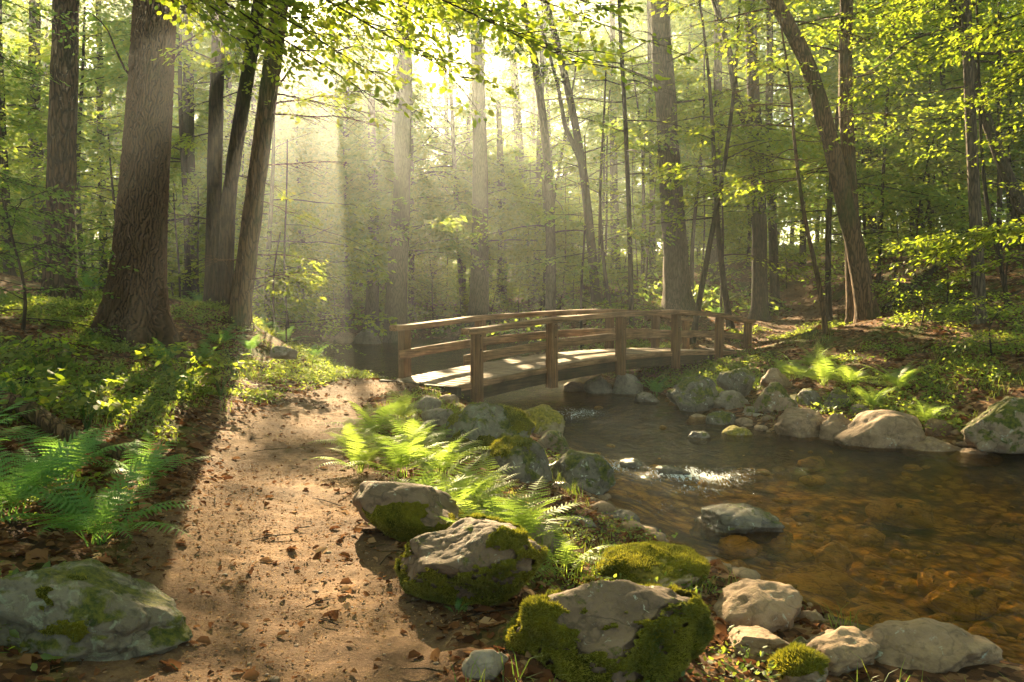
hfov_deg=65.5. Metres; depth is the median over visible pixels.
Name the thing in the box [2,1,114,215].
tree
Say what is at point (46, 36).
tree
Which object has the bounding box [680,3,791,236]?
tree
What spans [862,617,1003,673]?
boulder
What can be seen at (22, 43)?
tree
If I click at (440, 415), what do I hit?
stone
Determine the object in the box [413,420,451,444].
fern
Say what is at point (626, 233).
sapling
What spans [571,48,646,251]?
tree
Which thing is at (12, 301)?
undergrowth
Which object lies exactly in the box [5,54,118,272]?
tree
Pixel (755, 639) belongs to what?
stone
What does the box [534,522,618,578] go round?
fern
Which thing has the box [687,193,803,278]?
sapling
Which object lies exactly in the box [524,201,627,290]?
sapling
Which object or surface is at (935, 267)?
fallen log
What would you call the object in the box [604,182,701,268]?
sapling
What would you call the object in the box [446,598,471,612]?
fern
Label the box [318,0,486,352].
tree
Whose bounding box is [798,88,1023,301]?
sapling
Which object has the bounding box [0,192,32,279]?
sapling
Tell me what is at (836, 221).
sapling
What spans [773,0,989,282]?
tree
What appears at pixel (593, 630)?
boulder
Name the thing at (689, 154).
tree
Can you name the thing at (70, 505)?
fern
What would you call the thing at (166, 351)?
fern
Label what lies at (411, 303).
tree
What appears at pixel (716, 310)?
fern
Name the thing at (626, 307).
shrub
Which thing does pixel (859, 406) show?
stone
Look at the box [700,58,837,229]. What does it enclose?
tree
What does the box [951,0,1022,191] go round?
tree
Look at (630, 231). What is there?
sapling
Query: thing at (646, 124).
tree
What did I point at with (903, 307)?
shrub
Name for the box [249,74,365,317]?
tree
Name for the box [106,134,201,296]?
tree
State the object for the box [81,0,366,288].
tree
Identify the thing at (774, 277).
tree
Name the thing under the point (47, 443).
fern
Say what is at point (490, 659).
stone
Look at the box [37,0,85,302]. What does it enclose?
tree
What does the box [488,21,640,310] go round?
tree
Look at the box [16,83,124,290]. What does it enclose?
tree
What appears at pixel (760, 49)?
tree
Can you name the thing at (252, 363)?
broad leaved plant
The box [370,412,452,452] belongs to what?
fern
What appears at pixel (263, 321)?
fern
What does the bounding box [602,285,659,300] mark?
fallen log
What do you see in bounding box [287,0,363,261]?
tree
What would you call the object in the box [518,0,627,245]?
tree
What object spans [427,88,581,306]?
tree
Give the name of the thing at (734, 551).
stone
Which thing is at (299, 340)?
shrub
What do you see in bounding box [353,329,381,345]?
stone
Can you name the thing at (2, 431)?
fern
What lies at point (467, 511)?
fern
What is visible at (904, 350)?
undergrowth
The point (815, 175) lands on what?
sapling
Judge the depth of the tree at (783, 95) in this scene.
38.85 m
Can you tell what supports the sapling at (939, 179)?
on the ground at (324, 655)
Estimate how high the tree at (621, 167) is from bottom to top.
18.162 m
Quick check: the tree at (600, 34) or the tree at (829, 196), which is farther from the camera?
the tree at (600, 34)
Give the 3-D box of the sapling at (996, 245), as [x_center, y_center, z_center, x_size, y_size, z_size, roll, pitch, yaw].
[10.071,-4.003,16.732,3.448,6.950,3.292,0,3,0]
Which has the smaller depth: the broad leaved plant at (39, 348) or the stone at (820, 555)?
the stone at (820, 555)
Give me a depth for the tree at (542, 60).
40.37 m
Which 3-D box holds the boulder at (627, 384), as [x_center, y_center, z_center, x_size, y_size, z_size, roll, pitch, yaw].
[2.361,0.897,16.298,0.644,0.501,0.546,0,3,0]
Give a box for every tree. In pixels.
[0,0,126,278]
[0,0,130,285]
[0,0,181,276]
[0,0,204,288]
[0,64,42,255]
[0,99,30,254]
[2,0,107,215]
[2,0,121,282]
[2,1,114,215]
[2,21,31,275]
[2,23,86,225]
[3,2,48,198]
[5,0,205,290]
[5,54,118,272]
[5,88,46,279]
[6,0,224,238]
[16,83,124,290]
[33,0,320,299]
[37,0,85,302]
[44,17,105,233]
[56,0,272,363]
[78,0,174,217]
[79,0,128,209]
[79,0,312,300]
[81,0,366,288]
[86,4,178,232]
[86,62,205,286]
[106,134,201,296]
[108,0,308,305]
[142,0,697,127]
[167,90,356,337]
[168,1,363,324]
[168,22,396,327]
[169,36,224,241]
[170,14,324,281]
[171,0,364,315]
[173,28,338,269]
[174,83,294,292]
[175,36,355,256]
[177,4,430,331]
[209,10,327,287]
[216,0,264,310]
[247,73,365,303]
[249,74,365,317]
[256,6,364,291]
[257,0,460,310]
[264,1,392,302]
[265,73,466,332]
[267,89,436,328]
[282,15,326,96]
[284,0,455,252]
[287,0,357,175]
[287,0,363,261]
[291,0,487,243]
[296,0,541,319]
[311,34,388,285]
[312,14,387,76]
[316,2,495,323]
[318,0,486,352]
[323,2,442,259]
[350,5,561,313]
[351,17,455,266]
[356,1,562,297]
[360,16,429,269]
[361,2,597,332]
[363,26,512,300]
[371,26,426,185]
[390,16,571,296]
[416,3,644,301]
[422,0,653,326]
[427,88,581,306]
[438,0,619,293]
[448,0,700,305]
[452,3,586,283]
[465,50,544,234]
[486,16,565,274]
[487,31,559,237]
[488,4,641,272]
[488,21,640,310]
[488,67,611,309]
[489,0,599,264]
[498,70,697,308]
[513,0,747,327]
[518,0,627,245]
[518,0,632,262]
[522,64,658,262]
[539,0,779,310]
[540,28,654,289]
[552,13,646,260]
[554,0,682,277]
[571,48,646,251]
[575,50,690,270]
[580,41,707,286]
[588,0,674,248]
[596,0,734,276]
[605,0,709,252]
[612,0,859,343]
[616,0,766,264]
[617,33,707,240]
[619,0,751,264]
[625,0,815,329]
[630,0,797,259]
[645,54,788,296]
[646,0,816,281]
[652,0,883,320]
[655,51,747,260]
[656,98,764,263]
[660,14,765,244]
[665,0,960,323]
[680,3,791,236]
[681,14,780,249]
[682,0,819,267]
[699,0,912,309]
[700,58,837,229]
[722,0,906,264]
[734,0,1003,324]
[736,5,876,249]
[745,0,973,325]
[745,11,967,237]
[762,7,824,244]
[764,0,885,239]
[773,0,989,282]
[773,1,986,229]
[774,2,908,251]
[778,3,962,250]
[781,133,862,235]
[787,0,965,255]
[796,0,1023,285]
[803,0,942,221]
[810,0,1023,243]
[813,1,958,243]
[817,0,988,249]
[824,0,1023,324]
[826,0,1023,243]
[828,0,993,226]
[828,0,1023,222]
[832,0,1017,232]
[874,1,1023,224]
[875,0,1023,259]
[875,15,1019,233]
[876,0,1023,228]
[900,0,1023,222]
[902,6,1023,225]
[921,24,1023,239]
[938,0,1023,211]
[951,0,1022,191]
[983,57,1023,126]
[987,1,1023,200]
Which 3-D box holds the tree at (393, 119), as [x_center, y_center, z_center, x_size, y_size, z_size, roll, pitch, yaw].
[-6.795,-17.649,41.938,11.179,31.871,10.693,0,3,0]
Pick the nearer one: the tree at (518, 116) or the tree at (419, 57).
the tree at (518, 116)
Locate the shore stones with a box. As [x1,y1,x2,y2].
[331,338,1002,605]
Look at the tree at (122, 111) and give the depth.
39.31 m
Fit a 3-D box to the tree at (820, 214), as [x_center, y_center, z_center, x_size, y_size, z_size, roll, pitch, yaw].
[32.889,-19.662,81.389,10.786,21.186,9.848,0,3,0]
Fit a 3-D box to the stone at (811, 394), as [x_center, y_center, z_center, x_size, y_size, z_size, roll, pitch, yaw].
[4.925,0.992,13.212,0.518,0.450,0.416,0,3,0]
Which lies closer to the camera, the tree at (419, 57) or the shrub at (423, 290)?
the shrub at (423, 290)
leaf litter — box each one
[0,305,898,681]
[36,378,495,681]
[563,243,1023,424]
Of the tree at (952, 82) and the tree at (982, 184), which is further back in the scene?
the tree at (982, 184)
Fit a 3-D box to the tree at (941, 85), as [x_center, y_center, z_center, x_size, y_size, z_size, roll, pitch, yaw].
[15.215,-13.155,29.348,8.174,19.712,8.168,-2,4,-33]
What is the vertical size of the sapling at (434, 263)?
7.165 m
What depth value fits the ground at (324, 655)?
7.69 m
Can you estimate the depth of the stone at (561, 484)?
8.13 m
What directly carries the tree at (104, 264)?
on the ground at (324, 655)
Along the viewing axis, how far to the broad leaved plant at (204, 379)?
9.87 m
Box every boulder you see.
[0,558,192,661]
[352,481,464,542]
[394,512,548,605]
[445,402,535,453]
[480,434,551,484]
[502,576,716,681]
[521,522,570,555]
[523,404,564,433]
[538,430,568,454]
[551,449,615,494]
[584,376,612,395]
[596,540,710,587]
[604,509,640,523]
[612,373,642,396]
[666,375,718,416]
[689,503,784,543]
[713,390,748,409]
[713,578,801,632]
[716,368,754,396]
[753,382,797,412]
[774,407,826,441]
[805,626,879,676]
[819,413,851,446]
[833,410,925,451]
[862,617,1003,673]
[896,436,961,459]
[960,396,1023,453]
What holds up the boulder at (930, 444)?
on the ground at (324, 655)
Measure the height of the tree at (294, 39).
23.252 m
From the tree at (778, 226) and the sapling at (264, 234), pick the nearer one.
the sapling at (264, 234)
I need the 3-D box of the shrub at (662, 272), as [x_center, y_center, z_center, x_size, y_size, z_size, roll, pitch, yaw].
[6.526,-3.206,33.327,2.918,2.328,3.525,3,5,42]
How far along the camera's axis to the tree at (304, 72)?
52.06 m
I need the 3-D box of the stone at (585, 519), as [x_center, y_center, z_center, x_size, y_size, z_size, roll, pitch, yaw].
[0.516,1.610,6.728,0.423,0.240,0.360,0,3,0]
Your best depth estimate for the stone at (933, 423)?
11.22 m
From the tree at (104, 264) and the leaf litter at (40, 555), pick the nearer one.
the leaf litter at (40, 555)
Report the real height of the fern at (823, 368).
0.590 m
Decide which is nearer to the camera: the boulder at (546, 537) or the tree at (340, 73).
the boulder at (546, 537)
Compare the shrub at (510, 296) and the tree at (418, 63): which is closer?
the shrub at (510, 296)
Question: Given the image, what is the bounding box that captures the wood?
[3,0,1021,261]
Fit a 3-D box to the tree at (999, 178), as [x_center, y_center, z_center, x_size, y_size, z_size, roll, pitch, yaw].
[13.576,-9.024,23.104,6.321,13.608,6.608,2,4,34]
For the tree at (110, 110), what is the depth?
67.95 m
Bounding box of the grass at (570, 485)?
[0,299,1023,681]
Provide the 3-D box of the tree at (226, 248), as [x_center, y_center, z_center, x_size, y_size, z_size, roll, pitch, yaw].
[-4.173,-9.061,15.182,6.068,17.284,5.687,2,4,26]
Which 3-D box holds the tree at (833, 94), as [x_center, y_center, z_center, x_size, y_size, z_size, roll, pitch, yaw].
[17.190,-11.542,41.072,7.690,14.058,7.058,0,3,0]
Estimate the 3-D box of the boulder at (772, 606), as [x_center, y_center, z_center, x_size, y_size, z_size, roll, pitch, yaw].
[1.530,1.673,4.919,0.629,0.365,0.459,-2,4,-35]
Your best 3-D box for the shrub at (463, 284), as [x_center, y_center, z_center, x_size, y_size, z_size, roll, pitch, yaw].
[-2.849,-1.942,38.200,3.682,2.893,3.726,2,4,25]
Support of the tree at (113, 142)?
on the ground at (324, 655)
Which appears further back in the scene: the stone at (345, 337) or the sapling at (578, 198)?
the sapling at (578, 198)
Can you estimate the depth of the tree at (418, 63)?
62.01 m
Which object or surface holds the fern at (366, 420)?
on the ground at (324, 655)
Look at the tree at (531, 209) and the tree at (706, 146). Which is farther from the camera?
the tree at (706, 146)
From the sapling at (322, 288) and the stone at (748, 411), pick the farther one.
the sapling at (322, 288)
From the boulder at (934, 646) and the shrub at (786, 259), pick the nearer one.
the boulder at (934, 646)
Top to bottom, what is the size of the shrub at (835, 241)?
3.170 m
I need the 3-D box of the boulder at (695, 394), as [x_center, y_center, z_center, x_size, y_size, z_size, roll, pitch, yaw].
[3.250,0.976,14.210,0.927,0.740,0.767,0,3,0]
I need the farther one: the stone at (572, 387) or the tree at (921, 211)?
the tree at (921, 211)
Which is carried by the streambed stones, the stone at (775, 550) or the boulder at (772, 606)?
the stone at (775, 550)
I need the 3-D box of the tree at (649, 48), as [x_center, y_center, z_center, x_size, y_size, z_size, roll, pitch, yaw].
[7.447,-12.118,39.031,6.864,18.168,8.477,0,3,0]
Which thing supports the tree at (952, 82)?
on the ground at (324, 655)
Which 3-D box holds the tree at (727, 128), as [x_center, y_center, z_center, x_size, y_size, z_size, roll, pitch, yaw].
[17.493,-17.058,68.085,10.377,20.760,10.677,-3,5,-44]
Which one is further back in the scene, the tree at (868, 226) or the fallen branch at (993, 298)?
the tree at (868, 226)
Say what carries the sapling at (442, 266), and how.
on the ground at (324, 655)
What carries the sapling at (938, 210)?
on the ground at (324, 655)
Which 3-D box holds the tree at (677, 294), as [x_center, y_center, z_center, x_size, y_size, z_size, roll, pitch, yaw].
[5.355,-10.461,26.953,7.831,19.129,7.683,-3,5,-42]
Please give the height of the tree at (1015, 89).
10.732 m
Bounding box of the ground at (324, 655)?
[0,235,1023,681]
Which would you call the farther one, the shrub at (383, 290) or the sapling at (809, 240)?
the shrub at (383, 290)
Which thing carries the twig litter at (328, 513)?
on the ground at (324, 655)
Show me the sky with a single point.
(464, 49)
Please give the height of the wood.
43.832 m
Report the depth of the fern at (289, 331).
17.45 m
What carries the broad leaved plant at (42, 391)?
on the ground at (324, 655)
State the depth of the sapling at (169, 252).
28.41 m
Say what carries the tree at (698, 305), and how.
on the ground at (324, 655)
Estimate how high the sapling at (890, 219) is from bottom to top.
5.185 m
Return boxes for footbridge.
[379,309,755,402]
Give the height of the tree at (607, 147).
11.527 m
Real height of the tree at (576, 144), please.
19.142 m
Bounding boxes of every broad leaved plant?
[0,329,81,371]
[0,363,69,421]
[24,337,101,372]
[35,373,134,430]
[130,341,193,374]
[154,352,227,391]
[186,359,257,399]
[206,351,262,379]
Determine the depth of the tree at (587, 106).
75.74 m
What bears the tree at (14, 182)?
on the ground at (324, 655)
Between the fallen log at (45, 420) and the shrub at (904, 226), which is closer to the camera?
the fallen log at (45, 420)
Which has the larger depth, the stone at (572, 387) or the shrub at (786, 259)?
the shrub at (786, 259)
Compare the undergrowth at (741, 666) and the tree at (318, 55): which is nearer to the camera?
the undergrowth at (741, 666)
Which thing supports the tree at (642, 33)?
on the ground at (324, 655)
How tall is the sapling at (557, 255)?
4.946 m
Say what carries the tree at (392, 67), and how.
on the ground at (324, 655)
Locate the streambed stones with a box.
[594,406,1023,663]
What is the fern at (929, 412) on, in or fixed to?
on the ground at (324, 655)
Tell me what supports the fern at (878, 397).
on the ground at (324, 655)
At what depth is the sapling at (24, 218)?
29.88 m
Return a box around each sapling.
[0,16,77,250]
[0,102,204,290]
[0,158,32,276]
[0,164,44,281]
[0,182,138,341]
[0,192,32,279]
[1,142,112,289]
[29,226,108,290]
[76,205,110,286]
[77,181,256,297]
[82,178,294,328]
[89,178,234,296]
[167,207,204,296]
[168,119,330,332]
[199,139,397,344]
[262,226,343,301]
[278,225,365,302]
[361,194,455,295]
[407,176,469,303]
[407,179,502,309]
[431,170,515,303]
[444,214,544,313]
[457,114,661,349]
[469,163,576,307]
[489,203,578,292]
[503,142,617,309]
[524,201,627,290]
[528,173,625,277]
[529,151,649,297]
[543,164,626,276]
[562,103,707,299]
[579,125,662,278]
[586,194,662,270]
[602,102,688,279]
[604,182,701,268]
[624,155,711,264]
[648,116,745,269]
[670,66,824,311]
[681,8,855,334]
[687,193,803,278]
[688,190,768,261]
[689,123,790,262]
[702,170,796,255]
[707,111,822,296]
[777,86,881,250]
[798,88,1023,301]
[806,168,896,251]
[813,121,908,238]
[823,77,934,259]
[838,118,957,244]
[857,124,996,255]
[860,164,926,241]
[861,145,1002,242]
[884,168,983,236]
[885,0,1023,308]
[954,163,1022,234]
[987,98,1023,232]
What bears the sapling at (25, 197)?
on the ground at (324, 655)
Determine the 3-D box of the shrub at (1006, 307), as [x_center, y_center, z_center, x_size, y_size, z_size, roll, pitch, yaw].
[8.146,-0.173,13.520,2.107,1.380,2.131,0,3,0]
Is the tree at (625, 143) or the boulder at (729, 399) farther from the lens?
the tree at (625, 143)
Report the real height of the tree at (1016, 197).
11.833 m
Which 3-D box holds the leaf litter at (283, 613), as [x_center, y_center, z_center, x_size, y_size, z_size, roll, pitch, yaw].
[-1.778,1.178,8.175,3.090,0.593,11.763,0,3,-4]
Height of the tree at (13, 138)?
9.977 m
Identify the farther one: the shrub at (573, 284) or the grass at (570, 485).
the shrub at (573, 284)
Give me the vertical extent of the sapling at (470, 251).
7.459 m
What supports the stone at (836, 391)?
on the ground at (324, 655)
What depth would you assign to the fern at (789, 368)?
14.81 m
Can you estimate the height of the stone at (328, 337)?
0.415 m
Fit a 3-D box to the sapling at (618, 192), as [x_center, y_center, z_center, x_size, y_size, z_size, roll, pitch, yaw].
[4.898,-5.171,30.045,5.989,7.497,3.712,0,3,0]
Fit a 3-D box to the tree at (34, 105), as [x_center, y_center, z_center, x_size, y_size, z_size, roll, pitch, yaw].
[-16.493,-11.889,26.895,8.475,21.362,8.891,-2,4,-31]
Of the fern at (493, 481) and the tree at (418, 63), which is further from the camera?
the tree at (418, 63)
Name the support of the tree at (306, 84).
on the ground at (324, 655)
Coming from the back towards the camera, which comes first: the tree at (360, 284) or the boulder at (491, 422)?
the tree at (360, 284)
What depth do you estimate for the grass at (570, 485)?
8.89 m
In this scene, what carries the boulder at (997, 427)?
on the ground at (324, 655)
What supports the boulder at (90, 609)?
on the ground at (324, 655)
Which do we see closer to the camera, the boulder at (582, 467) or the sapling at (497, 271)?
the boulder at (582, 467)
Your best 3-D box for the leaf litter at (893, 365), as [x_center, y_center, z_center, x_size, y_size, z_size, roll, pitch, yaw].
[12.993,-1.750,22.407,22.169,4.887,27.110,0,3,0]
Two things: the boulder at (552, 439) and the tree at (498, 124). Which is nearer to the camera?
the boulder at (552, 439)
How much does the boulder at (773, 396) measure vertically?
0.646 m
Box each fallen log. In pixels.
[0,391,180,471]
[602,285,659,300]
[881,245,962,311]
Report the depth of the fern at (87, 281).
17.07 m
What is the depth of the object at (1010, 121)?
25.30 m
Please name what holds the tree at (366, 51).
on the ground at (324, 655)
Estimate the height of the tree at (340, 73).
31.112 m
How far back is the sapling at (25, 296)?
10.48 m
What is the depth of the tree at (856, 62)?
28.87 m
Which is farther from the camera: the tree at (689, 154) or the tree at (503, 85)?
the tree at (503, 85)
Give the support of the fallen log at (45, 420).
on the ground at (324, 655)
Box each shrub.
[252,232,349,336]
[253,290,362,353]
[288,265,383,326]
[325,266,407,310]
[381,282,445,322]
[407,263,467,328]
[409,271,489,319]
[488,272,560,320]
[537,256,603,309]
[583,281,650,324]
[633,264,715,285]
[739,238,824,287]
[816,203,906,280]
[833,208,970,296]
[868,283,976,329]
[880,247,1012,310]
[914,290,1023,357]
[924,203,1023,309]
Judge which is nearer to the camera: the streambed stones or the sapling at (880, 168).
the streambed stones
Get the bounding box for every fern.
[0,380,44,440]
[0,418,150,484]
[0,422,113,520]
[0,435,193,546]
[78,270,105,288]
[88,430,211,486]
[133,337,187,361]
[162,365,214,388]
[177,289,202,305]
[189,341,223,361]
[192,322,250,345]
[236,330,264,352]
[258,314,282,327]
[272,326,310,341]
[303,342,328,356]
[310,417,385,451]
[311,424,404,473]
[317,400,411,436]
[339,425,451,478]
[364,387,424,421]
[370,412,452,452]
[373,455,477,504]
[393,428,491,477]
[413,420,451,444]
[426,455,519,513]
[437,497,517,524]
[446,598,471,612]
[450,484,552,516]
[451,453,517,504]
[463,476,585,538]
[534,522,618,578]
[637,375,673,396]
[708,306,724,312]
[772,352,818,379]
[774,357,807,374]
[783,343,839,366]
[791,354,846,384]
[821,365,881,386]
[836,382,902,408]
[860,359,928,390]
[898,391,963,421]
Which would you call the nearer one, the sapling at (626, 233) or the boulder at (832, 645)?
the boulder at (832, 645)
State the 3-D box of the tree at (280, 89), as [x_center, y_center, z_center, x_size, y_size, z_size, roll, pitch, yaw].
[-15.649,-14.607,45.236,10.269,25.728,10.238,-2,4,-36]
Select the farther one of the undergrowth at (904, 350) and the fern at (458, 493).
the undergrowth at (904, 350)
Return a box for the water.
[292,337,1023,662]
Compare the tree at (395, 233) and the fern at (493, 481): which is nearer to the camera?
the fern at (493, 481)
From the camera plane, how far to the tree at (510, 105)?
80.39 m
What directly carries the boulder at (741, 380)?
on the ground at (324, 655)
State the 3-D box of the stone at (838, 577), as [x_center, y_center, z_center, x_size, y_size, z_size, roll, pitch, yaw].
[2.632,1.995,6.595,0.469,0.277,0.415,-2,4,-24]
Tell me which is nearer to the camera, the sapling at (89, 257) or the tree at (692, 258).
the tree at (692, 258)
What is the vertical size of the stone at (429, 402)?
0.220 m
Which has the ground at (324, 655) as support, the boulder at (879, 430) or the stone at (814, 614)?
the boulder at (879, 430)
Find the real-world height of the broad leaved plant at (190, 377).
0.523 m
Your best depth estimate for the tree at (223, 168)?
40.91 m
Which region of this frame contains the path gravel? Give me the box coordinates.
[117,379,473,681]
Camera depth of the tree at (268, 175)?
28.28 m
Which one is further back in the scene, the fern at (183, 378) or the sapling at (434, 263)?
the sapling at (434, 263)
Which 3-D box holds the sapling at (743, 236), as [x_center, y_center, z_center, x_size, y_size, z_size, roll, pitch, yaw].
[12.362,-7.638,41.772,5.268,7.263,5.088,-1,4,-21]
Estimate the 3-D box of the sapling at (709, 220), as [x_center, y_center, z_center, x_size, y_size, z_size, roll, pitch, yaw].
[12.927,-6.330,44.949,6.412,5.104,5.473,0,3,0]
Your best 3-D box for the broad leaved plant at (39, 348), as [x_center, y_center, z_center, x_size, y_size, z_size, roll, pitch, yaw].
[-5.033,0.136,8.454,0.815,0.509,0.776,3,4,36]
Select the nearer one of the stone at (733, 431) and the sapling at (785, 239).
the stone at (733, 431)
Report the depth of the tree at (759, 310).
27.55 m
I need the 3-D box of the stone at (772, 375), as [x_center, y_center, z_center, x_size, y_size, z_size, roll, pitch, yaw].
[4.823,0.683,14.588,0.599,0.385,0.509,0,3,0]
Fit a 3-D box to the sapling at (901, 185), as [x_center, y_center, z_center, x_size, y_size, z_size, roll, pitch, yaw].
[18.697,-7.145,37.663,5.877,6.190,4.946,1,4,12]
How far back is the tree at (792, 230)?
78.61 m
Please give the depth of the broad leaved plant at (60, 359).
8.57 m
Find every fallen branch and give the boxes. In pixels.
[12,376,81,385]
[255,364,303,372]
[925,289,1021,311]
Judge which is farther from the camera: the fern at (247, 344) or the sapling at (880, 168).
the sapling at (880, 168)
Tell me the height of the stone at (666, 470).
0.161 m
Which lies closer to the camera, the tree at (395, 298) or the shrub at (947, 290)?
the shrub at (947, 290)
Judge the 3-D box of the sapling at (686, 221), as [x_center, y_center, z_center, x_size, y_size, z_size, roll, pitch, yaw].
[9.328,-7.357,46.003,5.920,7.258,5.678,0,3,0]
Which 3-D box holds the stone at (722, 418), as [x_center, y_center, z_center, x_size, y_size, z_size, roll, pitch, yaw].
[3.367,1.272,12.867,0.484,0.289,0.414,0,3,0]
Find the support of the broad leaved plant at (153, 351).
on the ground at (324, 655)
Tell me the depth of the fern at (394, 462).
7.07 m
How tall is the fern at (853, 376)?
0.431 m
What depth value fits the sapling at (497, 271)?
37.17 m
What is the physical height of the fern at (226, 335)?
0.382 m
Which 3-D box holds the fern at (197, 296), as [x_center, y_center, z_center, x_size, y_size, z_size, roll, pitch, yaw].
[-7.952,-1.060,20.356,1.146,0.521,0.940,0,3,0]
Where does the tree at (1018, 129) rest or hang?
on the ground at (324, 655)
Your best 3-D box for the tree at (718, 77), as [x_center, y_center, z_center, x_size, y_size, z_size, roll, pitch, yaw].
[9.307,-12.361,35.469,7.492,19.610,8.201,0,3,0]
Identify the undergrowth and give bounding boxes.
[0,288,391,670]
[18,209,1008,337]
[363,382,780,681]
[532,234,1023,435]
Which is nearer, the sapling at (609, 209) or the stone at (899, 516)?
the stone at (899, 516)
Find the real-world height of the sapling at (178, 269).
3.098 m
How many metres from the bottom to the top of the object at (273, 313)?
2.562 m
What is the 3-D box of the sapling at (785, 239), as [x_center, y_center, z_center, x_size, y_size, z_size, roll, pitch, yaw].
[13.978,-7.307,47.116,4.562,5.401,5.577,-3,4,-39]
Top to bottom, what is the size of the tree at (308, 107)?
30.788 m
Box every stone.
[269,346,297,358]
[322,333,334,341]
[334,331,354,344]
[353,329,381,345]
[414,395,441,410]
[421,408,453,426]
[439,394,458,403]
[462,649,508,680]
[552,481,577,490]
[563,381,585,393]
[569,515,596,526]
[619,458,647,471]
[633,392,659,404]
[643,525,665,534]
[655,465,690,478]
[686,431,710,444]
[704,556,723,562]
[706,410,735,429]
[715,535,762,558]
[722,425,753,442]
[725,625,789,661]
[742,406,764,415]
[759,530,793,554]
[760,368,791,387]
[766,640,829,681]
[792,636,807,644]
[794,388,821,404]
[798,609,824,620]
[799,562,860,598]
[813,542,853,571]
[822,387,849,406]
[851,404,871,413]
[865,497,936,528]
[923,577,997,620]
[925,418,957,435]
[947,448,1002,467]
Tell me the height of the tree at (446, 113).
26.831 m
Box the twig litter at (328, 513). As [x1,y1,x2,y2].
[2,309,737,681]
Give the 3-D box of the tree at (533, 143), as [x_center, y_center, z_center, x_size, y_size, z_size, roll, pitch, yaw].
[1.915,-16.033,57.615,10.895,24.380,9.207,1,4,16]
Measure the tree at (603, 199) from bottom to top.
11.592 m
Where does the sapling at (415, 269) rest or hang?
on the ground at (324, 655)
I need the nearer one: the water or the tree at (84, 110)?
the water
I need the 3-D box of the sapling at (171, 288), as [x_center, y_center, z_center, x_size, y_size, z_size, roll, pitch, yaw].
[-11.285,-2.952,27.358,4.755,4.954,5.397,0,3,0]
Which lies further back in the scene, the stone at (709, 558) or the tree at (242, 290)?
the tree at (242, 290)
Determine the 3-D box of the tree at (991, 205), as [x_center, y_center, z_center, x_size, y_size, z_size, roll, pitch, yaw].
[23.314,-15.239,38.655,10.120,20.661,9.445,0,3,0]
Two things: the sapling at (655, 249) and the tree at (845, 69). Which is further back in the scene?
the sapling at (655, 249)
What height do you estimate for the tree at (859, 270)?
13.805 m
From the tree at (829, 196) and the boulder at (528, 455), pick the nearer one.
the boulder at (528, 455)
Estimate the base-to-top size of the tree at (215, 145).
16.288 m
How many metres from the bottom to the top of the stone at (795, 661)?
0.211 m
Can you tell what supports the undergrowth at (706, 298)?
on the ground at (324, 655)
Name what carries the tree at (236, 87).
on the ground at (324, 655)
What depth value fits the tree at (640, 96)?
73.28 m
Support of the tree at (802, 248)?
on the ground at (324, 655)
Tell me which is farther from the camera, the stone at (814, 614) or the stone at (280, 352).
the stone at (280, 352)
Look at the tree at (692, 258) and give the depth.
30.59 m
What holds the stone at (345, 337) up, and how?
in the water
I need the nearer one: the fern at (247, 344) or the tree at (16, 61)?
the fern at (247, 344)
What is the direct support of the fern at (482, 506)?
on the ground at (324, 655)
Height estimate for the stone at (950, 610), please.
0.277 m
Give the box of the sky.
[3,0,1021,250]
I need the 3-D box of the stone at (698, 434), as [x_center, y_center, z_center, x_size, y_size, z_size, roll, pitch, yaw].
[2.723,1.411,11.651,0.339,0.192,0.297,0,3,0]
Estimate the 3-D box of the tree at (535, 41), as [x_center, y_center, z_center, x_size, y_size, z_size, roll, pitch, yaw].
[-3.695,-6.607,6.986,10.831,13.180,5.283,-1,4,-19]
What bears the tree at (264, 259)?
on the ground at (324, 655)
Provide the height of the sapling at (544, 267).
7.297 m
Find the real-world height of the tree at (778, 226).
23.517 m
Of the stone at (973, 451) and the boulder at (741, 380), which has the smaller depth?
the stone at (973, 451)
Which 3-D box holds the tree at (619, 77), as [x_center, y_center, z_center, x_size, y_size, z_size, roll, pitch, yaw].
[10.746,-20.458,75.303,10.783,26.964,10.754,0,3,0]
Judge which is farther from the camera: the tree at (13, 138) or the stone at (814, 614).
the tree at (13, 138)
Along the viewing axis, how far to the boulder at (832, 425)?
11.38 m
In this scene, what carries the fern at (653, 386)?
on the ground at (324, 655)
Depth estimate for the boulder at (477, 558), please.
4.24 m
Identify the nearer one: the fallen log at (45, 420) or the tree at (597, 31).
the fallen log at (45, 420)
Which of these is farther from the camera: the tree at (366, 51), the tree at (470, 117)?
the tree at (366, 51)
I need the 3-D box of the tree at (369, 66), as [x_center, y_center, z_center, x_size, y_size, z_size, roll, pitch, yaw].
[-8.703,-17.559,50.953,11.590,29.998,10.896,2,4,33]
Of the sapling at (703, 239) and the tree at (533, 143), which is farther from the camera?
the tree at (533, 143)
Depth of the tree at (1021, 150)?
31.59 m
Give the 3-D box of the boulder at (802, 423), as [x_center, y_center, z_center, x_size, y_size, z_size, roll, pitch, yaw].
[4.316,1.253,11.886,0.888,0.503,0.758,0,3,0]
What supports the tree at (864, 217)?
on the ground at (324, 655)
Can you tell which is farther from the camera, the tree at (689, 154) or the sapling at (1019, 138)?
the tree at (689, 154)
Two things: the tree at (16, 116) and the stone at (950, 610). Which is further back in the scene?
the tree at (16, 116)
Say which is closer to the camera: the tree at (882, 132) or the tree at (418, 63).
the tree at (882, 132)
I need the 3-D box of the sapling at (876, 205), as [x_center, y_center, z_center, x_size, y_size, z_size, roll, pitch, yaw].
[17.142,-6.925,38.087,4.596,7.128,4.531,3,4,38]
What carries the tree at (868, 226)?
on the ground at (324, 655)
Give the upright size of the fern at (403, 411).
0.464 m
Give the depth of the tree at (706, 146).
43.67 m

